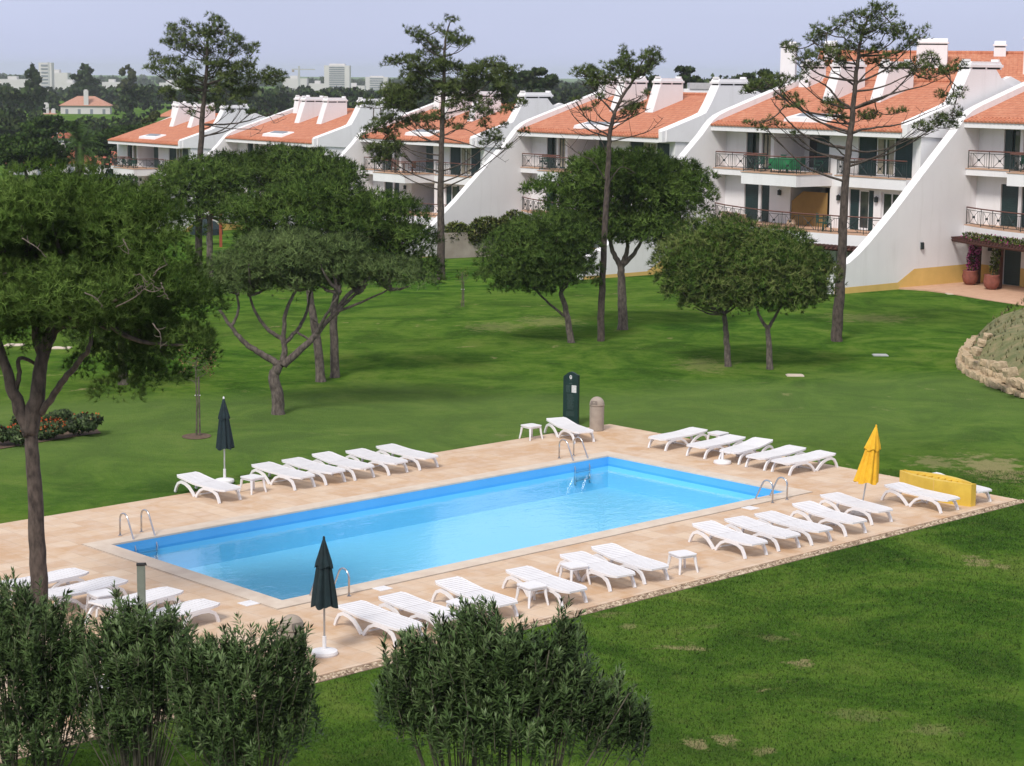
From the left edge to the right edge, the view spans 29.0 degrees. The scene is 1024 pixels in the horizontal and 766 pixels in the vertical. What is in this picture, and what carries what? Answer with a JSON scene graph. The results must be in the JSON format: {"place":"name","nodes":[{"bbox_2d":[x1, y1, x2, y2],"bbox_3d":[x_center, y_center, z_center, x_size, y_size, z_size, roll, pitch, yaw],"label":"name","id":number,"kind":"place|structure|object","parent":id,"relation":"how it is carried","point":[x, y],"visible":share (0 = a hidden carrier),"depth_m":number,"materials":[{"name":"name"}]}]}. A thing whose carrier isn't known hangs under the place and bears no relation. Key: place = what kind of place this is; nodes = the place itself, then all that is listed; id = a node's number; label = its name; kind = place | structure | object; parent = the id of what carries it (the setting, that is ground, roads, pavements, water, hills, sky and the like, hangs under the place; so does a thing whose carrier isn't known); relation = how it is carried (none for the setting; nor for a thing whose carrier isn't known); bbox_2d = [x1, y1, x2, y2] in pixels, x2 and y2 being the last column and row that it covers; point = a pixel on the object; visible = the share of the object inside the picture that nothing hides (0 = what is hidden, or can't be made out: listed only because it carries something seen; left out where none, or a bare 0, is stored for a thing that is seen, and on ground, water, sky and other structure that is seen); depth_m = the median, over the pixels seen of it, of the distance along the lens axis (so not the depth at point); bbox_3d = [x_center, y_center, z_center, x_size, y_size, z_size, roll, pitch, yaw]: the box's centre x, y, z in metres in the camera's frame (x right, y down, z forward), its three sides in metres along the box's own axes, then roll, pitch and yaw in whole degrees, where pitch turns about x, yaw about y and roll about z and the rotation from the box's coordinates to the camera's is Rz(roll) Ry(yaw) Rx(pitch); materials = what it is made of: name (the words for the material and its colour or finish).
{"place":"outdoors","nodes":[
{"label":"outdoors","id":0,"kind":"place"},
{"bbox_2d":[215,396,234,483],"bbox_3d":[-7.294,1.433,50.219,0.502,2.210,0.490,1,9,0],"label":"closed umbrella","id":1,"kind":"object","parent":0,"point":[224,440],"visible":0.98,"depth_m":50.06,"materials":[{"name":"green fabric"}]},
{"bbox_2d":[0,424,1017,756],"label":"paved terrace","id":2,"kind":"structure","parent":0,"point":[68,534],"depth_m":45.00,"materials":[{"name":"stone"}]},
{"bbox_2d":[2,568,88,599],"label":"sun lounger","id":3,"kind":"object","parent":2,"relation":"on","point":[67,576],"visible":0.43,"depth_m":39.59,"materials":[{"name":"white plastic"}]},
{"bbox_2d":[48,576,127,608],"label":"sun lounger","id":4,"kind":"object","parent":2,"relation":"on","point":[82,588],"visible":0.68,"depth_m":38.78,"materials":[{"name":"white plastic"}]},
{"bbox_2d":[85,586,183,622],"bbox_3d":[-7.199,4.260,37.949,0.670,0.460,2.007,7,11,37],"label":"sun lounger","id":5,"kind":"object","parent":2,"relation":"on","point":[160,594],"visible":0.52,"depth_m":38.03,"materials":[{"name":"white plastic"}]},
{"bbox_2d":[136,562,146,608],"bbox_3d":[-6.837,3.986,36.627,0.192,1.369,0.134,-1,9,-8],"label":"shower post","id":6,"kind":"object","parent":2,"relation":"on","point":[141,586],"visible":0.65,"depth_m":36.52,"materials":[{"name":"green metal"}]},
{"bbox_2d":[137,598,219,628],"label":"sun lounger","id":7,"kind":"object","parent":2,"relation":"on","point":[197,607],"visible":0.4,"depth_m":37.42,"materials":[{"name":"white plastic"}]},
{"bbox_2d":[174,471,241,503],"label":"sun lounger","id":8,"kind":"object","parent":2,"relation":"on","point":[207,483],"visible":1,"depth_m":48.66,"materials":[{"name":"white plastic"}]},
{"bbox_2d":[250,462,315,490],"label":"sun lounger","id":9,"kind":"object","parent":2,"relation":"on","point":[285,473],"visible":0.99,"depth_m":50.15,"materials":[{"name":"white plastic"}]},
{"bbox_2d":[279,614,303,669],"bbox_3d":[-3.841,4.527,34.530,0.450,1.004,0.450,-5,11,-34],"label":"litter bin","id":10,"kind":"object","parent":2,"relation":"on","point":[296,620],"visible":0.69,"depth_m":34.33,"materials":[{"name":"beige concrete"}]},
{"bbox_2d":[282,457,345,485],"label":"sun lounger","id":11,"kind":"object","parent":2,"relation":"on","point":[316,468],"visible":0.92,"depth_m":50.79,"materials":[{"name":"white plastic"}]},
{"bbox_2d":[311,536,337,657],"bbox_3d":[-3.351,3.802,35.393,0.505,2.180,0.532,1,9,0],"label":"closed umbrella","id":12,"kind":"object","parent":2,"relation":"on","point":[324,595],"visible":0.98,"depth_m":35.23,"materials":[{"name":"green fabric"}]},
{"bbox_2d":[312,451,374,480],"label":"sun lounger","id":13,"kind":"object","parent":2,"relation":"on","point":[340,461],"visible":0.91,"depth_m":51.39,"materials":[{"name":"white plastic"}]},
{"bbox_2d":[345,448,407,475],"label":"sun lounger","id":14,"kind":"object","parent":2,"relation":"on","point":[382,460],"visible":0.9,"depth_m":52.08,"materials":[{"name":"white plastic"}]},
{"bbox_2d":[333,600,422,646],"bbox_3d":[-2.465,4.487,36.922,0.670,0.418,2.007,-7,12,-41],"label":"sun lounger","id":15,"kind":"object","parent":2,"relation":"on","point":[379,618],"visible":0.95,"depth_m":36.87,"materials":[{"name":"white plastic"}]},
{"bbox_2d":[376,443,438,470],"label":"sun lounger","id":16,"kind":"object","parent":2,"relation":"on","point":[413,455],"visible":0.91,"depth_m":52.79,"materials":[{"name":"white plastic"}]},
{"bbox_2d":[378,591,456,636],"bbox_3d":[-1.720,4.390,37.590,0.670,0.418,2.007,-8,12,-43],"label":"sun lounger","id":17,"kind":"object","parent":2,"relation":"on","point":[408,602],"visible":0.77,"depth_m":37.72,"materials":[{"name":"white plastic"}]},
{"bbox_2d":[431,576,518,619],"bbox_3d":[-0.706,4.219,38.614,0.670,0.460,2.007,-7,12,-39],"label":"sun lounger","id":18,"kind":"object","parent":2,"relation":"on","point":[456,585],"visible":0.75,"depth_m":38.71,"materials":[{"name":"white plastic"}]},
{"bbox_2d":[515,581,548,608],"bbox_3d":[0.390,4.171,39.040,0.508,0.405,0.513,-6,11,-35],"label":"side table","id":19,"kind":"object","parent":2,"relation":"on","point":[530,586],"visible":0.98,"depth_m":38.96,"materials":[{"name":"white plastic"}]},
{"bbox_2d":[502,566,587,607],"bbox_3d":[0.677,4.087,39.678,0.670,0.418,2.007,-7,11,-38],"label":"sun lounger","id":20,"kind":"object","parent":2,"relation":"on","point":[556,585],"visible":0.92,"depth_m":39.65,"materials":[{"name":"white plastic"}]},
{"bbox_2d":[544,417,594,442],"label":"sun lounger","id":21,"kind":"object","parent":2,"relation":"on","point":[570,427],"visible":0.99,"depth_m":57.05,"materials":[{"name":"white plastic"}]},
{"bbox_2d":[559,561,590,584],"bbox_3d":[1.282,3.924,40.679,0.508,0.405,0.513,-5,10,-30],"label":"side table","id":22,"kind":"object","parent":2,"relation":"on","point":[572,566],"visible":0.93,"depth_m":40.59,"materials":[{"name":"white plastic"}]},
{"bbox_2d":[556,551,635,591],"bbox_3d":[1.756,3.900,40.942,0.670,0.418,2.007,-5,11,-33],"label":"sun lounger","id":23,"kind":"object","parent":2,"relation":"on","point":[604,570],"visible":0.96,"depth_m":40.77,"materials":[{"name":"white plastic"}]},
{"bbox_2d":[589,397,604,431],"bbox_3d":[2.492,0.895,58.165,0.450,1.004,0.450,5,10,28],"label":"litter bin","id":24,"kind":"object","parent":2,"relation":"on","point":[596,422],"visible":0.96,"depth_m":58.00,"materials":[{"name":"beige concrete"}]},
{"bbox_2d":[591,543,668,583],"bbox_3d":[2.459,3.794,41.531,0.670,0.460,2.007,-6,11,-36],"label":"sun lounger","id":25,"kind":"object","parent":2,"relation":"on","point":[612,552],"visible":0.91,"depth_m":41.42,"materials":[{"name":"white plastic"}]},
{"bbox_2d":[647,427,707,450],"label":"sun lounger","id":26,"kind":"object","parent":2,"relation":"on","point":[675,436],"visible":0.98,"depth_m":55.82,"materials":[{"name":"white plastic"}]},
{"bbox_2d":[666,550,698,574],"bbox_3d":[3.592,3.779,41.748,0.508,0.405,0.513,-5,10,-31],"label":"side table","id":27,"kind":"object","parent":2,"relation":"on","point":[680,555],"visible":0.95,"depth_m":41.66,"materials":[{"name":"white plastic"}]},
{"bbox_2d":[686,434,745,458],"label":"sun lounger","id":28,"kind":"object","parent":2,"relation":"on","point":[709,445],"visible":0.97,"depth_m":54.66,"materials":[{"name":"white plastic"}]},
{"bbox_2d":[688,520,767,558],"bbox_3d":[4.799,3.467,43.767,0.670,0.460,2.007,-6,11,-35],"label":"sun lounger","id":29,"kind":"object","parent":2,"relation":"on","point":[711,528],"visible":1,"depth_m":43.73,"materials":[{"name":"white plastic"}]},
{"bbox_2d":[718,437,773,464],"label":"sun lounger","id":30,"kind":"object","parent":2,"relation":"on","point":[750,445],"visible":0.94,"depth_m":54.12,"materials":[{"name":"white plastic"}]},
{"bbox_2d":[724,515,800,551],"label":"sun lounger","id":31,"kind":"object","parent":2,"relation":"on","point":[768,531],"visible":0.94,"depth_m":44.33,"materials":[{"name":"white plastic"}]},
{"bbox_2d":[745,445,805,470],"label":"sun lounger","id":32,"kind":"object","parent":2,"relation":"on","point":[768,456],"visible":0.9,"depth_m":53.15,"materials":[{"name":"white plastic"}]},
{"bbox_2d":[754,510,832,545],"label":"sun lounger","id":33,"kind":"object","parent":2,"relation":"on","point":[804,527],"visible":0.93,"depth_m":44.86,"materials":[{"name":"white plastic"}]},
{"bbox_2d":[771,450,837,475],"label":"sun lounger","id":34,"kind":"object","parent":2,"relation":"on","point":[796,461],"visible":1,"depth_m":52.54,"materials":[{"name":"white plastic"}]},
{"bbox_2d":[790,501,866,536],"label":"sun lounger","id":35,"kind":"object","parent":2,"relation":"on","point":[832,516],"visible":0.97,"depth_m":45.91,"materials":[{"name":"white plastic"}]},
{"bbox_2d":[819,492,892,524],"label":"sun lounger","id":36,"kind":"object","parent":2,"relation":"on","point":[866,508],"visible":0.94,"depth_m":47.01,"materials":[{"name":"white plastic"}]},
{"bbox_2d":[851,424,880,515],"bbox_3d":[8.457,2.067,47.255,0.658,2.170,0.589,-3,10,-23],"label":"closed umbrella","id":37,"kind":"object","parent":2,"relation":"on","point":[867,470],"visible":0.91,"depth_m":47.10,"materials":[{"name":"yellow fabric"}]},
{"bbox_2d":[880,482,959,513],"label":"sun lounger","id":38,"kind":"object","parent":2,"relation":"on","point":[898,489],"visible":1,"depth_m":48.34,"materials":[{"name":"white plastic"}]},
{"bbox_2d":[899,470,975,506],"bbox_3d":[10.581,2.583,49.316,0.720,0.554,2.401,-6,11,-34],"label":"yellow tub","id":39,"kind":"object","parent":2,"relation":"on","point":[964,490],"visible":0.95,"depth_m":48.82,"materials":[{"name":"plastic"}]},
{"bbox_2d":[0,75,1023,765],"bbox_3d":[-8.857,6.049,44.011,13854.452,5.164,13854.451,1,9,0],"label":"ground","id":40,"kind":"structure","parent":0,"point":[426,367],"depth_m":59.52,"materials":[{"name":"green plant"}]},
{"bbox_2d":[24,62,47,109],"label":"cypress","id":41,"kind":"object","parent":40,"relation":"on","point":[34,76],"visible":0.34,"depth_m":631.89,"materials":[{"name":"green plant"}]},
{"bbox_2d":[0,134,74,178],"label":"umbrella pine","id":42,"kind":"object","parent":40,"relation":"on","point":[19,150],"visible":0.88,"depth_m":165.59,"materials":[{"name":"green plant"}]},
{"bbox_2d":[38,63,54,88],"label":"tower block","id":43,"kind":"structure","parent":40,"relation":"on","point":[43,69],"depth_m":1383.79,"materials":[{"name":"white concrete"}]},
{"bbox_2d":[15,114,80,170],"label":"umbrella pine","id":44,"kind":"object","parent":40,"relation":"on","point":[43,126],"visible":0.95,"depth_m":225.45,"materials":[{"name":"green plant"}]},
{"bbox_2d":[0,567,99,765],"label":"oleander","id":45,"kind":"object","parent":40,"relation":"on","point":[40,690],"visible":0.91,"depth_m":27.75,"materials":[{"name":"green plant"}]},
{"bbox_2d":[0,429,100,448],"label":"flower bed","id":46,"kind":"object","parent":40,"relation":"on","point":[67,434],"visible":0.43,"depth_m":56.40,"materials":[{"name":"brown soil"}]},
{"bbox_2d":[0,424,24,444],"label":"flowering bush","id":47,"kind":"object","parent":46,"relation":"on","point":[12,432],"visible":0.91,"depth_m":54.94,"materials":[{"name":"green plant"}]},
{"bbox_2d":[38,416,68,439],"bbox_3d":[-13.088,1.270,56.155,1.061,0.694,0.938,1,9,0],"label":"flowering bush","id":48,"kind":"object","parent":46,"relation":"on","point":[50,428],"visible":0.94,"depth_m":55.89,"materials":[{"name":"green plant"}]},
{"bbox_2d":[64,411,103,434],"bbox_3d":[-12.309,1.153,56.796,1.160,0.730,1.016,1,9,0],"label":"flowering bush","id":49,"kind":"object","parent":46,"relation":"on","point":[81,422],"visible":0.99,"depth_m":56.54,"materials":[{"name":"green plant"}]},
{"bbox_2d":[54,115,109,174],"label":"tree","id":50,"kind":"object","parent":40,"relation":"on","point":[80,151],"visible":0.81,"depth_m":184.49,"materials":[{"name":"green plant"}]},
{"bbox_2d":[67,63,100,99],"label":"rounded tree","id":51,"kind":"object","parent":40,"relation":"on","point":[83,78],"visible":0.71,"depth_m":749.75,"materials":[{"name":"green plant"}]},
{"bbox_2d":[59,89,112,113],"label":"villa","id":52,"kind":"object","parent":40,"relation":"on","point":[86,103],"visible":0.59,"depth_m":694.01,"materials":[{"name":"paint"}]},
{"bbox_2d":[81,127,129,175],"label":"umbrella pine","id":53,"kind":"object","parent":40,"relation":"on","point":[116,131],"visible":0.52,"depth_m":223.81,"materials":[{"name":"green plant"}]},
{"bbox_2d":[0,153,235,624],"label":"stone pine","id":54,"kind":"object","parent":40,"relation":"on","point":[62,266],"visible":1,"depth_m":35.55,"materials":[{"name":"green plant"}]},
{"bbox_2d":[58,291,183,384],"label":"stone pine","id":55,"kind":"object","parent":40,"relation":"on","point":[70,337],"visible":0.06,"depth_m":65.67,"materials":[{"name":"green plant"}]},
{"bbox_2d":[112,64,136,111],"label":"tree","id":56,"kind":"object","parent":40,"relation":"on","point":[131,77],"visible":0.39,"depth_m":730.35,"materials":[{"name":"green plant"}]},
{"bbox_2d":[65,581,198,765],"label":"oleander","id":57,"kind":"object","parent":40,"relation":"on","point":[130,656],"visible":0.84,"depth_m":27.29,"materials":[{"name":"green plant"}]},
{"bbox_2d":[107,101,265,199],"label":"terraced house","id":58,"kind":"structure","parent":40,"relation":"on","point":[175,135],"depth_m":184.87,"materials":[{"name":"ceramic"}]},
{"bbox_2d":[182,433,210,438],"bbox_3d":[-9.057,1.524,56.853,0.840,0.001,0.985,1,9,0],"label":"soil ring","id":59,"kind":"object","parent":40,"relation":"on","point":[194,436],"visible":1,"depth_m":56.80,"materials":[{"name":"brown soil"}]},
{"bbox_2d":[178,335,214,435],"bbox_3d":[-9.035,0.144,56.746,1.189,2.985,1.169,-2,9,-15],"label":"sapling","id":60,"kind":"object","parent":59,"relation":"on","point":[197,401],"visible":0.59,"depth_m":56.81,"materials":[{"name":"plant"}]},
{"bbox_2d":[144,151,260,276],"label":"stone pine","id":61,"kind":"object","parent":40,"relation":"on","point":[183,172],"visible":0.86,"depth_m":106.86,"materials":[{"name":"green plant"}]},
{"bbox_2d":[143,11,289,271],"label":"maritime pine","id":62,"kind":"object","parent":40,"relation":"on","point":[185,84],"visible":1,"depth_m":107.50,"materials":[{"name":"green plant"}]},
{"bbox_2d":[156,613,327,765],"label":"oleander","id":63,"kind":"object","parent":40,"relation":"on","point":[212,675],"visible":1,"depth_m":26.79,"materials":[{"name":"green plant"}]},
{"bbox_2d":[160,95,406,232],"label":"terraced house","id":64,"kind":"structure","parent":40,"relation":"on","point":[332,124],"depth_m":167.18,"materials":[{"name":"ceramic"}]},
{"bbox_2d":[203,141,369,216],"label":"stone pine","id":65,"kind":"object","parent":40,"relation":"on","point":[277,163],"visible":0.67,"depth_m":110.33,"materials":[{"name":"green plant"}]},
{"bbox_2d":[214,168,389,381],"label":"stone pine","id":66,"kind":"object","parent":40,"relation":"on","point":[308,203],"visible":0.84,"depth_m":65.75,"materials":[{"name":"green plant"}]},
{"bbox_2d":[196,223,441,414],"bbox_3d":[-5.940,-1.847,60.279,7.749,6.124,3.790,1,9,0],"label":"stone pine","id":67,"kind":"object","parent":40,"relation":"on","point":[288,259],"visible":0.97,"depth_m":59.56,"materials":[{"name":"green plant"}]},
{"bbox_2d":[324,64,350,88],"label":"tower block","id":68,"kind":"structure","parent":40,"relation":"on","point":[337,75],"depth_m":1482.54,"materials":[{"name":"white concrete"}]},
{"bbox_2d":[322,184,447,377],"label":"stone pine","id":69,"kind":"object","parent":40,"relation":"on","point":[399,228],"visible":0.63,"depth_m":67.16,"materials":[{"name":"green plant"}]},
{"bbox_2d":[0,73,777,175],"bbox_3d":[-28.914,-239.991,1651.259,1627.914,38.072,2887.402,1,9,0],"label":"distant wood","id":70,"kind":"object","parent":40,"relation":"on","point":[275,100],"visible":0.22,"depth_m":523.89,"materials":[{"name":"green plant"}]},
{"bbox_2d":[272,90,563,238],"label":"terraced house","id":71,"kind":"structure","parent":40,"relation":"on","point":[382,177],"depth_m":144.54,"materials":[{"name":"paint"}]},
{"bbox_2d":[351,12,530,279],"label":"maritime pine","id":72,"kind":"object","parent":40,"relation":"on","point":[442,64],"visible":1,"depth_m":105.81,"materials":[{"name":"green plant"}]},
{"bbox_2d":[82,451,812,609],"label":"swimming pool","id":73,"kind":"structure","parent":40,"relation":"in","point":[373,540],"depth_m":48.34,"materials":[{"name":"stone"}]},
{"bbox_2d":[444,232,503,258],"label":"garden wall","id":74,"kind":"structure","parent":40,"relation":"on","point":[461,247],"depth_m":126.92,"materials":[{"name":"paint"}]},
{"bbox_2d":[436,209,525,245],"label":"climbing hedge","id":75,"kind":"object","parent":40,"relation":"on","point":[478,226],"visible":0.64,"depth_m":127.26,"materials":[{"name":"green plant"}]},
{"bbox_2d":[369,592,654,765],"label":"oleander","id":76,"kind":"object","parent":40,"relation":"on","point":[448,677],"visible":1,"depth_m":25.18,"materials":[{"name":"green plant"}]},
{"bbox_2d":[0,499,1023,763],"bbox_3d":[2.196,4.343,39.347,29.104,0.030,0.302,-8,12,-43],"label":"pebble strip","id":77,"kind":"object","parent":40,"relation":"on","point":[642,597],"visible":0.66,"depth_m":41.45,"materials":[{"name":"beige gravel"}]},
{"bbox_2d":[504,66,559,91],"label":"skyline tree","id":78,"kind":"object","parent":40,"relation":"on","point":[530,82],"visible":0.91,"depth_m":295.01,"materials":[{"name":"green plant"}]},
{"bbox_2d":[471,205,606,342],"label":"stone pine","id":79,"kind":"object","parent":40,"relation":"on","point":[522,254],"visible":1,"depth_m":76.10,"materials":[{"name":"green plant"}]},
{"bbox_2d":[563,372,579,424],"bbox_3d":[1.770,0.457,59.164,0.500,1.610,0.105,5,10,28],"label":"sign board","id":80,"kind":"object","parent":40,"relation":"on","point":[571,387],"visible":0.95,"depth_m":59.11,"materials":[{"name":"green metal"}]},
{"bbox_2d":[403,76,760,256],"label":"terraced house","id":81,"kind":"structure","parent":40,"relation":"on","point":[490,190],"depth_m":129.65,"materials":[{"name":"paint"}]},
{"bbox_2d":[561,42,666,341],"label":"maritime pine","id":82,"kind":"object","parent":40,"relation":"on","point":[625,66],"visible":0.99,"depth_m":76.37,"materials":[{"name":"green plant"}]},
{"bbox_2d":[515,144,721,329],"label":"stone pine","id":83,"kind":"object","parent":40,"relation":"on","point":[645,185],"visible":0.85,"depth_m":79.52,"materials":[{"name":"green plant"}]},
{"bbox_2d":[674,65,703,88],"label":"skyline tree","id":84,"kind":"object","parent":40,"relation":"on","point":[686,71],"visible":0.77,"depth_m":286.15,"materials":[{"name":"green plant"}]},
{"bbox_2d":[645,206,771,366],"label":"stone pine","id":85,"kind":"object","parent":40,"relation":"on","point":[696,272],"visible":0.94,"depth_m":70.22,"materials":[{"name":"green plant"}]},
{"bbox_2d":[721,222,847,369],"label":"stone pine","id":86,"kind":"object","parent":40,"relation":"on","point":[791,275],"visible":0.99,"depth_m":69.69,"materials":[{"name":"green plant"}]},
{"bbox_2d":[579,59,1021,279],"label":"terraced house","id":87,"kind":"structure","parent":40,"relation":"on","point":[727,145],"depth_m":106.30,"materials":[{"name":"paint"}]},
{"bbox_2d":[791,191,827,226],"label":"privacy screen","id":88,"kind":"object","parent":87,"relation":"on","point":[809,202],"visible":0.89,"depth_m":106.72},
{"bbox_2d":[858,190,869,229],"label":"french door","id":89,"kind":"structure","parent":87,"relation":"in","point":[863,194],"depth_m":104.06,"materials":[{"name":"grey glass"}]},
{"bbox_2d":[876,138,896,176],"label":"french door","id":90,"kind":"structure","parent":87,"relation":"in","point":[882,143],"depth_m":102.55,"materials":[{"name":"white glass"}]},
{"bbox_2d":[738,0,969,341],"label":"maritime pine","id":91,"kind":"object","parent":40,"relation":"on","point":[862,31],"visible":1,"depth_m":76.86,"materials":[{"name":"green plant"}]},
{"bbox_2d":[780,38,1023,82],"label":"tall back house","id":92,"kind":"structure","parent":40,"relation":"on","point":[1012,62],"depth_m":126.11,"materials":[{"name":"white paint"}]},
{"bbox_2d":[827,82,1023,294],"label":"terraced house","id":93,"kind":"structure","parent":40,"relation":"on","point":[968,176],"depth_m":100.22,"materials":[{"name":"paint"}]},
{"bbox_2d":[961,231,1023,245],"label":"pergola creeper","id":94,"kind":"object","parent":93,"relation":"on","point":[1006,241],"visible":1,"depth_m":97.72,"materials":[{"name":"green plant"}]},
{"bbox_2d":[0,0,1023,79],"label":"sky","id":95,"kind":"structure","parent":0,"point":[730,38],"materials":[{"name":"blue"}]},
{"bbox_2d":[899,282,1023,305],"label":"patio","id":96,"kind":"structure","parent":0,"point":[1009,294],"depth_m":97.97,"materials":[{"name":"ceramic"}]},
{"bbox_2d":[962,232,981,284],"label":"potted bougainvillea","id":97,"kind":"object","parent":96,"relation":"on","point":[970,276],"visible":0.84,"depth_m":100.64,"materials":[{"name":"plant"}]},
{"bbox_2d":[983,239,1000,289],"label":"potted bougainvillea","id":98,"kind":"object","parent":96,"relation":"on","point":[991,281],"visible":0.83,"depth_m":98.50,"materials":[{"name":"ceramic"}]},
{"bbox_2d":[973,309,1023,394],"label":"scrub bank","id":99,"kind":"structure","parent":0,"point":[1000,351],"depth_m":70.75,"materials":[{"name":"plant"}]},
{"bbox_2d":[972,297,1023,369],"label":"dry scrub","id":100,"kind":"object","parent":99,"relation":"on","point":[1008,309],"visible":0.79,"depth_m":74.76,"materials":[{"name":"green plant"}]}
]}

